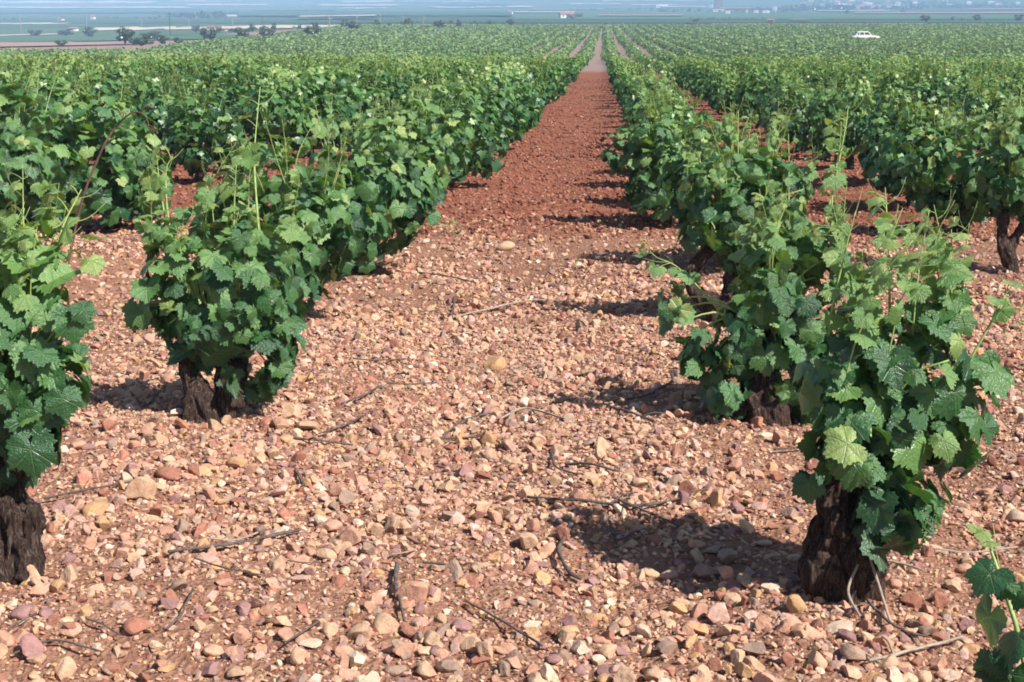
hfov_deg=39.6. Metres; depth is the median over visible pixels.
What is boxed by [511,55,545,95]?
grape vine
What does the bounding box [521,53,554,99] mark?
grape vine
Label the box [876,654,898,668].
stone
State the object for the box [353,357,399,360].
pruned twig
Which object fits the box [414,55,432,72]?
grape vine
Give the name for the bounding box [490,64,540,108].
grape vine
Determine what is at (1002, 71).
grape vine
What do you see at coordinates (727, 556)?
stone
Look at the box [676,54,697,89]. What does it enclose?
grape vine
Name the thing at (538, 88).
grape vine
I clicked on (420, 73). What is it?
grape vine
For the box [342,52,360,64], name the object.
grape vine
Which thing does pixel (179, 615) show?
pruned twig
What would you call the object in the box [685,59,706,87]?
grape vine
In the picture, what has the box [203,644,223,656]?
stone
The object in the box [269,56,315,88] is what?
grape vine
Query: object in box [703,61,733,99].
grape vine
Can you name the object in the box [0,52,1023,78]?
distant vines
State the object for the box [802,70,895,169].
grape vine
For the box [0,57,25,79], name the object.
grape vine
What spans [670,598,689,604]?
stone
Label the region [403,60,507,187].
grape vine
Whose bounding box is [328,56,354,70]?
grape vine
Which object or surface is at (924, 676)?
stone
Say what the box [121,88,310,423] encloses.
grape vine
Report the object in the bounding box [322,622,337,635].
stone
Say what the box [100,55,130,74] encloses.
grape vine
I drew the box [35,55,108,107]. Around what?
grape vine
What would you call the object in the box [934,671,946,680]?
stone
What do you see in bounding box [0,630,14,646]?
stone
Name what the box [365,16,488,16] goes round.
field
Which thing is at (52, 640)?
pruned twig
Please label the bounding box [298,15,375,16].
field
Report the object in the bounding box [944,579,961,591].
stone
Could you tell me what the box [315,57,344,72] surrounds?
grape vine
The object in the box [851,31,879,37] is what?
parked car
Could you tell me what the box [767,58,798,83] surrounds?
grape vine
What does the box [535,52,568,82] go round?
grape vine
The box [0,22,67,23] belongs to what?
field
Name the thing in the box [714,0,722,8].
tower
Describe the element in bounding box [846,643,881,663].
pruned twig
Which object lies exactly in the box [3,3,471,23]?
woods
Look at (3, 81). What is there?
grape vine
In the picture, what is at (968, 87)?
grape vine
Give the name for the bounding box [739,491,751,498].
stone
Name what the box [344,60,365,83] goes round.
grape vine
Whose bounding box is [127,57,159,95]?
grape vine
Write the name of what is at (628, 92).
grape vine
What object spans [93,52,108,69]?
grape vine
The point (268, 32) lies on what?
bush
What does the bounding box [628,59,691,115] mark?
grape vine
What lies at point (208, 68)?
grape vine
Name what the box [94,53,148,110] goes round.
grape vine
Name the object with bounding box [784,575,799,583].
stone
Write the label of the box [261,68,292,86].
grape vine
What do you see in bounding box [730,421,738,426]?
stone
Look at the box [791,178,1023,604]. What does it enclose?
grape vine
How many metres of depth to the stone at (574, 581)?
4.13 m
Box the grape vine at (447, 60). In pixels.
[439,53,456,77]
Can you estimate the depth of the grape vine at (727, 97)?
30.31 m
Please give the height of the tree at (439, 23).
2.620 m
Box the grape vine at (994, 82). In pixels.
[969,70,1003,107]
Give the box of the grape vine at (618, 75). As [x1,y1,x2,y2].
[614,61,638,84]
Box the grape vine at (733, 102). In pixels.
[729,68,769,116]
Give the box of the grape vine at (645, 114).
[636,87,699,131]
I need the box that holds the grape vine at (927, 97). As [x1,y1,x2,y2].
[905,58,968,135]
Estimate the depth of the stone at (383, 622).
3.69 m
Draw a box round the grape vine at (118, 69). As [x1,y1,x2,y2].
[102,55,143,78]
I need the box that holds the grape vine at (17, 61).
[3,50,34,77]
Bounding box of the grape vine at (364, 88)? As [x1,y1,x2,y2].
[332,59,389,112]
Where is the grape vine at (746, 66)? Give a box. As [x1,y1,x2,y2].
[736,54,767,83]
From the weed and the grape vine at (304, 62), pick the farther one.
the grape vine at (304, 62)
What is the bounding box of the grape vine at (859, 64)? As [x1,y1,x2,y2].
[840,55,870,77]
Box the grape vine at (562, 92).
[540,60,568,101]
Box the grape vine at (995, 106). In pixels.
[954,74,1023,150]
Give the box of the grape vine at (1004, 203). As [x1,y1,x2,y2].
[969,85,1023,273]
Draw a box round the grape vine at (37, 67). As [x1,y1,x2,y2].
[8,52,73,86]
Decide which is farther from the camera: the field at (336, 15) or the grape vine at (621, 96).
the field at (336, 15)
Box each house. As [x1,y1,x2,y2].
[558,12,573,17]
[656,5,667,7]
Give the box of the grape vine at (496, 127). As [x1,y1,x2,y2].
[445,65,513,171]
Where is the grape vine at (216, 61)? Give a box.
[208,54,229,71]
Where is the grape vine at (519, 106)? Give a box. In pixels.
[459,51,537,138]
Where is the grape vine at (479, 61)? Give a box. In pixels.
[458,54,485,76]
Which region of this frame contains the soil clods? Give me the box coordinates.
[69,78,1023,248]
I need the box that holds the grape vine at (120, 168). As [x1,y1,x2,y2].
[8,70,177,230]
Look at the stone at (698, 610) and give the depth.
3.85 m
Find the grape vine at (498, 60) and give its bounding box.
[476,54,499,66]
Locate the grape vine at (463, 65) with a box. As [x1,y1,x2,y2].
[439,54,474,87]
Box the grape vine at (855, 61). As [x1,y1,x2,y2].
[842,55,865,75]
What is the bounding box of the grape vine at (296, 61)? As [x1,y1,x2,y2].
[286,53,302,65]
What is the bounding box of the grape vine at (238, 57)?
[235,52,255,65]
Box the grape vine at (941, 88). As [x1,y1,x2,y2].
[936,69,976,99]
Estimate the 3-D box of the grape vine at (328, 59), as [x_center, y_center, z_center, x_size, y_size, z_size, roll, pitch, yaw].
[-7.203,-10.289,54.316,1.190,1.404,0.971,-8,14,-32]
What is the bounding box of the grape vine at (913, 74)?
[903,62,937,91]
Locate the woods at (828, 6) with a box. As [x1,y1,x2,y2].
[576,0,1023,23]
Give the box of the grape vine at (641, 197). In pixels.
[600,100,689,223]
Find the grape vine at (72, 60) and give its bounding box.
[49,50,93,69]
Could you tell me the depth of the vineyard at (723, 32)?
270.96 m
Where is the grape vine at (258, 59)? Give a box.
[250,51,266,66]
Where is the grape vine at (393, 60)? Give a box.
[369,50,395,70]
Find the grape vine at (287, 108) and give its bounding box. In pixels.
[233,61,315,163]
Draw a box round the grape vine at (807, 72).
[791,60,810,85]
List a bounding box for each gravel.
[0,207,1023,313]
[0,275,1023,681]
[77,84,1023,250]
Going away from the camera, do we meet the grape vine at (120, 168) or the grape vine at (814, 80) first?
the grape vine at (120, 168)
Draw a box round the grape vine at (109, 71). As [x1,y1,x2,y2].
[93,64,118,80]
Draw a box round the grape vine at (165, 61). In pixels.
[150,51,180,76]
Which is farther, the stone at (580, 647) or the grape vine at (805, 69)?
the grape vine at (805, 69)
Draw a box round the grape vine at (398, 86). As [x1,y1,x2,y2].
[359,47,418,125]
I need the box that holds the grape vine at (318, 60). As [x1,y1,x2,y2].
[298,54,332,71]
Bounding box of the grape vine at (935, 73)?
[926,65,952,104]
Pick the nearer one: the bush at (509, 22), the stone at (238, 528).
the stone at (238, 528)
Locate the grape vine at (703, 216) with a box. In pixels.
[677,96,823,322]
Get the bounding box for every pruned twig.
[10,612,36,628]
[13,639,101,654]
[44,480,131,499]
[86,617,120,635]
[165,589,193,629]
[168,528,301,552]
[194,557,265,575]
[206,527,268,540]
[267,431,352,445]
[283,621,318,643]
[287,559,319,562]
[294,468,304,485]
[318,413,365,433]
[341,385,388,404]
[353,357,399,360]
[387,382,436,384]
[391,549,416,554]
[393,562,404,621]
[419,271,474,282]
[421,436,480,439]
[422,561,462,567]
[442,412,492,436]
[450,294,456,314]
[452,299,563,317]
[466,600,542,646]
[498,407,565,419]
[527,491,679,510]
[551,451,578,474]
[556,522,581,579]
[564,462,618,471]
[608,519,637,539]
[609,405,664,421]
[610,495,679,526]
[625,380,675,400]
[688,488,707,494]
[774,447,795,449]
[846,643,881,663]
[847,564,860,616]
[866,599,929,637]
[867,635,962,661]
[868,556,891,621]
[887,559,923,570]
[931,546,1017,552]
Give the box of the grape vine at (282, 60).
[268,53,294,70]
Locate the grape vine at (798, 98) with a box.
[761,71,818,152]
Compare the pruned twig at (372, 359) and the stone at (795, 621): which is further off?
the pruned twig at (372, 359)
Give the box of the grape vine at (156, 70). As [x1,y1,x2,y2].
[145,54,181,84]
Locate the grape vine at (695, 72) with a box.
[686,56,709,87]
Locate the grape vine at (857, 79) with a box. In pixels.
[848,68,894,105]
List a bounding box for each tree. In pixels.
[115,26,134,44]
[248,24,256,31]
[346,20,360,27]
[403,18,412,24]
[433,20,445,26]
[566,14,575,18]
[919,15,930,21]
[972,14,980,19]
[1014,14,1023,20]
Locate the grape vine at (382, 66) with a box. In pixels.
[361,58,393,79]
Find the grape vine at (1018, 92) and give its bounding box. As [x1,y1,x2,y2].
[1003,84,1023,98]
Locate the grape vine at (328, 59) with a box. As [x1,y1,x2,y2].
[317,53,333,66]
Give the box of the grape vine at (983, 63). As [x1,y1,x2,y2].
[978,55,1003,76]
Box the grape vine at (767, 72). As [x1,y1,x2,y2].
[758,57,784,83]
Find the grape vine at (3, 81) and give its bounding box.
[0,57,27,94]
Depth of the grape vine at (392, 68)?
42.04 m
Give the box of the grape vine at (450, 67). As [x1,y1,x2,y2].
[413,54,461,92]
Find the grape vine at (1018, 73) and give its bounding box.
[996,63,1023,95]
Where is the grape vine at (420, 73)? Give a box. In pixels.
[393,58,439,110]
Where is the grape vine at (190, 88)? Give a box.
[159,72,222,136]
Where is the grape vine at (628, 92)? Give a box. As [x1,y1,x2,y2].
[620,72,656,106]
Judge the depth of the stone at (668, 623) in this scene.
3.77 m
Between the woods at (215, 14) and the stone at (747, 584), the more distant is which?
the woods at (215, 14)
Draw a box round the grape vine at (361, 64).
[348,55,378,101]
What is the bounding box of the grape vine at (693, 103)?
[617,85,709,175]
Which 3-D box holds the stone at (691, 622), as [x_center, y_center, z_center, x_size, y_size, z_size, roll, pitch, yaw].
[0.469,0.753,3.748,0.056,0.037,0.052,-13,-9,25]
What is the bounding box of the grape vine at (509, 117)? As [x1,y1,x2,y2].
[451,58,527,143]
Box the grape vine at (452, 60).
[439,52,459,76]
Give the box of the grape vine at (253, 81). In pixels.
[220,59,280,125]
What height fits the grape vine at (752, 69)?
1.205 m
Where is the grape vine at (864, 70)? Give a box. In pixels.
[849,61,881,85]
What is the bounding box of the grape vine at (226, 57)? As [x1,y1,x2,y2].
[210,51,235,62]
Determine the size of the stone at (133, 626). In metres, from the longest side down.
0.076 x 0.062 x 0.039 m
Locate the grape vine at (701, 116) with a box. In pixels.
[628,82,724,169]
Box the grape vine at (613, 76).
[607,56,637,93]
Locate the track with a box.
[0,33,56,35]
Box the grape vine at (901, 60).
[878,54,905,80]
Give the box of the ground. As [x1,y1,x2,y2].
[0,0,1023,162]
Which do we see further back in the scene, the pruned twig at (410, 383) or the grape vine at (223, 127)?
the grape vine at (223, 127)
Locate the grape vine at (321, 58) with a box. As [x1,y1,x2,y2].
[309,51,340,68]
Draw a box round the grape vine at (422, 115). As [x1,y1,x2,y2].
[388,78,472,182]
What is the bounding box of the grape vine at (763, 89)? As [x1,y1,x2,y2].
[754,60,800,131]
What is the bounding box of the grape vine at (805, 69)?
[788,58,821,86]
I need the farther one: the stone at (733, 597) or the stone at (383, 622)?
the stone at (733, 597)
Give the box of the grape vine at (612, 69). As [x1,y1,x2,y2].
[608,55,629,84]
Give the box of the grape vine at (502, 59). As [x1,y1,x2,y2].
[489,52,511,70]
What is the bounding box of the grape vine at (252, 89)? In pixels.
[220,51,268,96]
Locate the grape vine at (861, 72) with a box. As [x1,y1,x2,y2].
[852,64,882,82]
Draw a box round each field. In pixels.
[0,1,157,2]
[0,6,189,7]
[0,9,241,12]
[0,18,510,22]
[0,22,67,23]
[0,34,253,41]
[0,42,131,46]
[29,4,93,5]
[92,25,294,29]
[169,0,240,1]
[184,4,265,4]
[237,11,511,15]
[253,8,335,9]
[295,24,452,27]
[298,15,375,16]
[319,4,397,5]
[343,0,393,1]
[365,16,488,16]
[397,1,488,1]
[429,6,473,7]
[438,3,512,4]
[500,19,1023,22]
[512,14,1023,18]
[515,11,574,11]
[569,3,619,3]
[598,14,682,14]
[603,0,712,0]
[632,4,677,4]
[668,6,705,6]
[711,23,1023,23]
[818,10,885,10]
[854,12,1023,12]
[971,8,1023,8]
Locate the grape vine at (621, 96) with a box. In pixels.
[616,65,645,103]
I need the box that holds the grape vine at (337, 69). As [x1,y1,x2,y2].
[321,60,349,90]
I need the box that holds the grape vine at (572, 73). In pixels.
[562,53,578,82]
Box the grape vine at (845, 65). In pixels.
[834,59,855,74]
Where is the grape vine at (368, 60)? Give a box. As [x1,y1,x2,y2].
[352,51,381,65]
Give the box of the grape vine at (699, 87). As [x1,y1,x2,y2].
[693,57,720,100]
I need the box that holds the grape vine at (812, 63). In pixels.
[805,58,824,73]
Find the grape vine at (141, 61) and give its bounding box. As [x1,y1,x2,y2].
[131,51,152,66]
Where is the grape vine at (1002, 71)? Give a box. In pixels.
[992,59,1020,87]
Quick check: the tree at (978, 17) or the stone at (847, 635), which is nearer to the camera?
the stone at (847, 635)
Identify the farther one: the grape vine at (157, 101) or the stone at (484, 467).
the grape vine at (157, 101)
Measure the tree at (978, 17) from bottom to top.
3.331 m
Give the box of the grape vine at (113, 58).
[108,51,123,63]
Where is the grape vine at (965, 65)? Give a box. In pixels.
[947,56,983,81]
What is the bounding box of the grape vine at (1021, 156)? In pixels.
[1018,89,1023,158]
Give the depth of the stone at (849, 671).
3.40 m
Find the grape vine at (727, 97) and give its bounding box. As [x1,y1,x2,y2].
[719,70,753,117]
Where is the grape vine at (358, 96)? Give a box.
[300,55,376,145]
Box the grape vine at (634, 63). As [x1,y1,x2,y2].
[615,57,643,79]
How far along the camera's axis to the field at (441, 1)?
2562.19 m
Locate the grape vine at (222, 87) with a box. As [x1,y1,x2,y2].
[170,51,233,98]
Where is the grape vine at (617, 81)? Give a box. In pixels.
[613,62,647,106]
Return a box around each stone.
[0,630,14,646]
[5,599,17,606]
[8,604,31,619]
[51,500,66,511]
[68,440,86,449]
[72,515,85,521]
[78,467,92,479]
[82,500,109,516]
[84,443,95,449]
[87,522,99,530]
[94,441,107,445]
[98,487,109,496]
[101,415,116,422]
[117,389,124,395]
[123,616,151,635]
[125,476,156,499]
[138,438,145,446]
[154,425,165,432]
[155,467,181,480]
[156,482,165,490]
[159,526,175,534]
[198,553,221,564]
[199,466,210,473]
[201,661,220,676]
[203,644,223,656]
[220,444,229,450]
[226,456,246,467]
[226,665,245,677]
[228,430,239,435]
[235,525,244,533]
[242,448,250,453]
[253,644,266,652]
[280,434,292,443]
[281,404,300,418]
[284,500,294,507]
[290,647,309,664]
[291,673,307,681]
[296,420,318,429]
[298,638,321,647]
[311,618,326,628]
[313,508,325,516]
[315,519,342,530]
[316,548,336,560]
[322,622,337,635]
[328,502,338,509]
[335,645,353,656]
[339,525,360,545]
[346,623,370,640]
[348,650,367,667]
[352,675,365,681]
[372,612,400,633]
[375,441,383,447]
[375,466,385,473]
[383,665,406,675]
[391,641,415,655]
[395,581,428,605]
[411,616,428,626]
[415,664,437,679]
[424,630,439,645]
[435,648,448,658]
[436,659,460,672]
[437,480,453,491]
[440,511,454,520]
[446,674,462,681]
[451,634,463,644]
[452,619,471,631]
[455,463,472,475]
[460,636,480,652]
[473,400,481,405]
[474,464,490,471]
[479,431,496,443]
[483,355,506,370]
[483,448,496,458]
[489,406,500,415]
[495,643,517,653]
[496,241,514,250]
[500,655,521,668]
[505,514,518,520]
[508,420,516,426]
[518,486,533,499]
[519,532,537,549]
[523,663,537,674]
[525,627,539,637]
[526,518,539,531]
[527,670,559,681]
[536,561,550,566]
[539,513,548,519]
[543,653,561,663]
[557,625,579,636]
[564,674,573,681]
[567,578,581,584]
[570,488,584,501]
[571,640,590,654]
[574,664,589,674]
[590,654,605,664]
[594,636,610,643]
[596,673,612,681]
[597,664,614,675]
[598,404,605,408]
[598,643,616,658]
[601,499,611,505]
[626,539,637,546]
[632,477,647,487]
[633,489,653,499]
[643,567,660,576]
[644,668,663,681]
[649,534,661,544]
[655,636,677,642]
[656,640,677,655]
[657,467,672,475]
[659,569,677,579]
[663,619,675,628]
[667,385,676,389]
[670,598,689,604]
[672,377,682,383]
[674,409,684,417]
[674,557,681,565]
[677,468,688,475]
[681,620,698,626]
[683,402,696,410]
[684,390,695,395]
[684,392,691,400]
[688,540,702,548]
[690,603,707,617]
[692,673,712,681]
[693,563,719,578]
[699,401,707,409]
[704,545,719,553]
[707,657,721,670]
[717,548,737,565]
[719,428,725,434]
[723,624,742,633]
[724,592,740,603]
[726,472,735,480]
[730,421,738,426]
[733,483,744,487]
[734,662,754,677]
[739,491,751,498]
[740,578,753,588]
[742,642,765,655]
[744,567,754,576]
[750,424,759,430]
[751,469,765,478]
[755,432,772,438]
[757,497,768,503]
[757,540,771,546]
[763,508,772,513]
[763,552,780,559]
[768,521,779,529]
[769,471,784,481]
[771,656,781,662]
[782,507,797,518]
[783,615,802,629]
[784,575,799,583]
[786,594,805,612]
[787,554,799,563]
[792,505,802,510]
[803,627,823,639]
[807,650,827,669]
[824,620,852,636]
[838,628,856,642]
[840,643,868,660]
[842,665,861,678]
[849,642,863,647]
[869,645,882,652]
[876,631,890,636]
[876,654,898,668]
[885,666,903,681]
[886,579,901,588]
[900,592,921,607]
[900,644,922,652]
[902,662,914,670]
[913,612,932,623]
[916,625,938,635]
[917,670,931,681]
[928,655,947,666]
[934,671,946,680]
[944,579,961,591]
[945,547,957,552]
[949,604,958,609]
[956,563,970,572]
[961,643,982,654]
[970,510,979,516]
[979,488,992,494]
[991,596,998,606]
[1008,508,1023,522]
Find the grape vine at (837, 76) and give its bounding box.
[823,64,859,104]
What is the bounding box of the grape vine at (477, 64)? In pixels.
[461,59,483,77]
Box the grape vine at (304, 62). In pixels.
[286,49,317,73]
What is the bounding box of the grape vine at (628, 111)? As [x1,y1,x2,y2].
[622,77,681,132]
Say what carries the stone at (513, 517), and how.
on the soil
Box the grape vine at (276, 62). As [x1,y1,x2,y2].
[263,54,286,74]
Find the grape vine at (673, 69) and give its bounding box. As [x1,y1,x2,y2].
[667,57,685,87]
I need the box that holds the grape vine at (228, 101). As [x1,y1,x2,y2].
[171,49,250,117]
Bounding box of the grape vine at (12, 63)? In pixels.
[0,57,19,81]
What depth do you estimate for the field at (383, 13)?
1202.70 m
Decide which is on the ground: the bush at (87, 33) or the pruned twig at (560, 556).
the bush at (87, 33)
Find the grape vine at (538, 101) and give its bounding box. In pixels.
[484,55,544,127]
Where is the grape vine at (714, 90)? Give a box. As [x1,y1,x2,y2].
[710,64,745,103]
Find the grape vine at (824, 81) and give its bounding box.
[813,62,859,96]
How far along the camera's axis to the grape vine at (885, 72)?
37.65 m
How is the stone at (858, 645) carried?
on the soil
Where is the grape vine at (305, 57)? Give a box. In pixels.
[292,52,315,68]
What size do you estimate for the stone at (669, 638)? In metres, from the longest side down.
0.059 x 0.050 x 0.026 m
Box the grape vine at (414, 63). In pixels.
[401,54,434,72]
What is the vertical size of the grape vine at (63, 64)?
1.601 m
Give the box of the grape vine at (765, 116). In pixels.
[761,68,809,130]
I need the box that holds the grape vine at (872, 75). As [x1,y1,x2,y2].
[849,60,910,116]
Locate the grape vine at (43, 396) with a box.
[0,94,157,583]
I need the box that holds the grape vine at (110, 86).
[46,55,157,146]
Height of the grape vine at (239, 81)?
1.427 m
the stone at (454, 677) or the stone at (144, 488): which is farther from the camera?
the stone at (144, 488)
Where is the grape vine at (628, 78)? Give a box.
[618,61,659,97]
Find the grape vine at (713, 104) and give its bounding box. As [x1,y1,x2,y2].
[708,66,738,114]
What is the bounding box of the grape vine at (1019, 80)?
[995,69,1023,112]
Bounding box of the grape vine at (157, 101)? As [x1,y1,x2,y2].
[111,65,183,152]
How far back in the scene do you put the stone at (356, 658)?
3.49 m
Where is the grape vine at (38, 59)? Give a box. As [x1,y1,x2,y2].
[23,51,53,68]
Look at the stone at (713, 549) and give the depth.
4.29 m
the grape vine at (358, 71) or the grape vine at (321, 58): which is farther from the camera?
the grape vine at (321, 58)
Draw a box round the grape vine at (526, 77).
[479,61,541,128]
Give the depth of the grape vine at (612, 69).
51.46 m
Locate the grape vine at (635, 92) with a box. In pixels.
[621,75,653,124]
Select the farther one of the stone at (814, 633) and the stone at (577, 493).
the stone at (577, 493)
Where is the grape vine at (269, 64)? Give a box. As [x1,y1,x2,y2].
[250,56,285,83]
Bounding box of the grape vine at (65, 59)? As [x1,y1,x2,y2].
[51,52,83,75]
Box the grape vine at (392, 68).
[379,58,401,80]
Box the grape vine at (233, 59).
[220,53,247,70]
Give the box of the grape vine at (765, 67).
[754,59,775,83]
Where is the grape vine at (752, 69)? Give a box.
[745,62,767,81]
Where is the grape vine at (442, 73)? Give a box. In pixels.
[399,52,455,103]
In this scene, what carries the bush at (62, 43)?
on the field at (41, 43)
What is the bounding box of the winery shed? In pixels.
[713,9,724,11]
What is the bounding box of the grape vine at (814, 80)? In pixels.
[804,60,840,101]
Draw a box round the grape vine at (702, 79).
[694,62,717,92]
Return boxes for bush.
[27,29,43,35]
[55,40,67,45]
[57,28,73,35]
[82,26,98,36]
[128,35,154,45]
[138,31,160,38]
[156,35,168,43]
[173,37,182,42]
[191,25,201,31]
[199,27,218,39]
[228,27,241,31]
[233,28,250,36]
[258,28,275,36]
[302,26,322,33]
[505,19,513,24]
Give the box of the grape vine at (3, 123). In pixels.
[0,62,28,142]
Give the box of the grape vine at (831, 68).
[815,55,842,82]
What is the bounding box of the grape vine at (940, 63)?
[925,56,953,86]
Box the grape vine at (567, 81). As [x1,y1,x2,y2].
[548,57,569,88]
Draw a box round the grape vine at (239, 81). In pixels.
[231,56,274,87]
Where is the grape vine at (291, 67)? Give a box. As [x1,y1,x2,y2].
[279,59,299,73]
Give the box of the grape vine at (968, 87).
[937,69,1001,140]
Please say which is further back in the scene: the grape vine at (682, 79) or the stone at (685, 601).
the grape vine at (682, 79)
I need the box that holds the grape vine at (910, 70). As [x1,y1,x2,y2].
[894,63,919,81]
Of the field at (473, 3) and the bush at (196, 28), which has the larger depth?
the field at (473, 3)
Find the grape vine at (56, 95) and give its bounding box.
[2,49,90,157]
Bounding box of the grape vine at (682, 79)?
[678,56,697,89]
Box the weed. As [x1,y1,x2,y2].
[438,217,468,234]
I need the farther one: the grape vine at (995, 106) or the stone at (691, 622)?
the grape vine at (995, 106)
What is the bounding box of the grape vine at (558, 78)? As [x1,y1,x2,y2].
[522,54,562,99]
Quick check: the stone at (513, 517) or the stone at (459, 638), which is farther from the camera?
the stone at (513, 517)
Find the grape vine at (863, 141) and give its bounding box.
[843,74,924,175]
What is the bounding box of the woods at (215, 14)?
[158,10,226,17]
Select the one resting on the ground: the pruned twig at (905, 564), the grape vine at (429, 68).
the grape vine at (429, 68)
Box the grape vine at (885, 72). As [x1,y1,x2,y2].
[874,61,905,84]
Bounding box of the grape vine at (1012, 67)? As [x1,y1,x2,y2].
[1001,57,1022,76]
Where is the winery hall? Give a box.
[720,7,764,10]
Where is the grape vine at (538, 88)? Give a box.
[512,63,544,112]
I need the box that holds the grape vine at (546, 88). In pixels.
[526,61,557,105]
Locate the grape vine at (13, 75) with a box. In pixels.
[0,70,18,95]
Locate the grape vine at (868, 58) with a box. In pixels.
[851,54,878,80]
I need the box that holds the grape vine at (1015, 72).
[1005,56,1023,83]
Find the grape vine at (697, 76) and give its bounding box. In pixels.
[686,56,714,97]
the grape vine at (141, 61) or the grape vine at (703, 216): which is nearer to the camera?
the grape vine at (703, 216)
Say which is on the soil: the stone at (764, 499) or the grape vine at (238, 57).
the stone at (764, 499)
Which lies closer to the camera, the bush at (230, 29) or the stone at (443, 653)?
the stone at (443, 653)
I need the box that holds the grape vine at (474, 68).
[465,60,480,75]
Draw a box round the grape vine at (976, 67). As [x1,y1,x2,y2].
[956,60,995,83]
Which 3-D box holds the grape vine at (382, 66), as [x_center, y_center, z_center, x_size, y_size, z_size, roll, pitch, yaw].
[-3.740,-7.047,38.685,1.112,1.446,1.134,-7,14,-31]
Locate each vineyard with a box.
[0,39,1023,61]
[193,23,1023,44]
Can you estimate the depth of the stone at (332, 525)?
4.46 m
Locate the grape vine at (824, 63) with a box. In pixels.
[807,53,834,78]
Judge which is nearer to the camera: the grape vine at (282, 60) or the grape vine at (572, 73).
the grape vine at (282, 60)
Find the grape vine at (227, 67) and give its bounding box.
[211,54,241,82]
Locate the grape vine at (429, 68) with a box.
[407,57,445,101]
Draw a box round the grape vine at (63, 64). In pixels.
[51,51,92,74]
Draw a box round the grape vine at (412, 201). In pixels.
[269,88,444,274]
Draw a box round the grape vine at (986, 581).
[963,523,1023,681]
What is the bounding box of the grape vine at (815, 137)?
[796,74,850,160]
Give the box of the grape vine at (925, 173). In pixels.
[891,91,1016,232]
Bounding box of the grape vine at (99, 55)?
[88,50,103,64]
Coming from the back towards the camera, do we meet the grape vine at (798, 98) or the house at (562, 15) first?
the house at (562, 15)
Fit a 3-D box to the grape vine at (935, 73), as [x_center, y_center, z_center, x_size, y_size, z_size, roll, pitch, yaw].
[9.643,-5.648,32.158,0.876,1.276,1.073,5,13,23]
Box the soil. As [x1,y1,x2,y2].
[0,157,1023,681]
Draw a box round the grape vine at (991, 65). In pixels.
[978,59,998,74]
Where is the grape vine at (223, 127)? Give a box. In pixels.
[160,77,243,182]
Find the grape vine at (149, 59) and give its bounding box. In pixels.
[139,52,163,68]
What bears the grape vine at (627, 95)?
on the ground
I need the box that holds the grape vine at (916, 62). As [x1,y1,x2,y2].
[908,58,928,67]
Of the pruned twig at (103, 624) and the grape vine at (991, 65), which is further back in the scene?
the grape vine at (991, 65)
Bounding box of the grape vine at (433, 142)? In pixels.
[348,71,473,226]
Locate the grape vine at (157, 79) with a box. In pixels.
[138,66,174,114]
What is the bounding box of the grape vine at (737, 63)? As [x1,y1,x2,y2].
[728,53,751,83]
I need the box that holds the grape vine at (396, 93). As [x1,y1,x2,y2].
[371,66,419,113]
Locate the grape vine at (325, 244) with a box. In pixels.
[190,111,392,322]
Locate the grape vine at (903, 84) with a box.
[871,61,932,121]
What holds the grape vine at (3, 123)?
on the soil
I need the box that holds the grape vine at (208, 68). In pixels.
[192,56,222,83]
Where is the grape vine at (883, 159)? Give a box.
[860,90,957,206]
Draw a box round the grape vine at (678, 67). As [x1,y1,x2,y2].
[673,55,692,85]
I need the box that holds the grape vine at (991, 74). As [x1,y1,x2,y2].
[974,67,1006,95]
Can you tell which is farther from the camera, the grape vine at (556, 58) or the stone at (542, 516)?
the grape vine at (556, 58)
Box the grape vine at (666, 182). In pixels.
[654,96,814,266]
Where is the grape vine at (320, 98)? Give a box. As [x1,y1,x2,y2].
[263,55,365,156]
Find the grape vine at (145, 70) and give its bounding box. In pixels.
[131,60,153,77]
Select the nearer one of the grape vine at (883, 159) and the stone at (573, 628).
the stone at (573, 628)
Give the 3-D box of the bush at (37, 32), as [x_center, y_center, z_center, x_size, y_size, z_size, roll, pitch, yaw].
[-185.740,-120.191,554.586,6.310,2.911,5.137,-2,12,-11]
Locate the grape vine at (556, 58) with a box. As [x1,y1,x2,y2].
[543,52,565,86]
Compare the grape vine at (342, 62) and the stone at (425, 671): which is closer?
the stone at (425, 671)
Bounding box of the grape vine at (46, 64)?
[22,57,51,77]
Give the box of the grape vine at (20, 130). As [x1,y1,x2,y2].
[0,50,98,249]
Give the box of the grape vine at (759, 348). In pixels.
[633,97,863,426]
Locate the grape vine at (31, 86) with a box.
[12,65,62,106]
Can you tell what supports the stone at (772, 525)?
on the soil
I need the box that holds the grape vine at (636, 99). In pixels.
[625,65,677,123]
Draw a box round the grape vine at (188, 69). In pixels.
[161,53,220,105]
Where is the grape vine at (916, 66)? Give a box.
[888,57,928,97]
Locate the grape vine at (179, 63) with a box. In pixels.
[165,52,191,76]
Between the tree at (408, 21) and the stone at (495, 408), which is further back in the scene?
the tree at (408, 21)
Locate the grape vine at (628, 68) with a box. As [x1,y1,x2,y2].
[613,61,645,97]
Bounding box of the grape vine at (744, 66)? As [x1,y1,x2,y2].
[733,57,754,77]
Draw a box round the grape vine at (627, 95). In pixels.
[621,75,648,118]
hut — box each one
[69,27,78,30]
[206,26,216,29]
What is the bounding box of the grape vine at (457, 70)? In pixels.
[444,60,466,86]
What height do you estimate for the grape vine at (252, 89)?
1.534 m
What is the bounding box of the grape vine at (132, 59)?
[114,51,148,67]
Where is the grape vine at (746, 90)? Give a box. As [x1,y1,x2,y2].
[735,60,783,127]
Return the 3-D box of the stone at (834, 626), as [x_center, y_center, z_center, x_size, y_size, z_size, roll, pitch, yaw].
[0.839,0.744,3.668,0.089,0.022,0.067,-24,22,-16]
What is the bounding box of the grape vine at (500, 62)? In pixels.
[487,52,504,70]
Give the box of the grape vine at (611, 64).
[608,55,629,84]

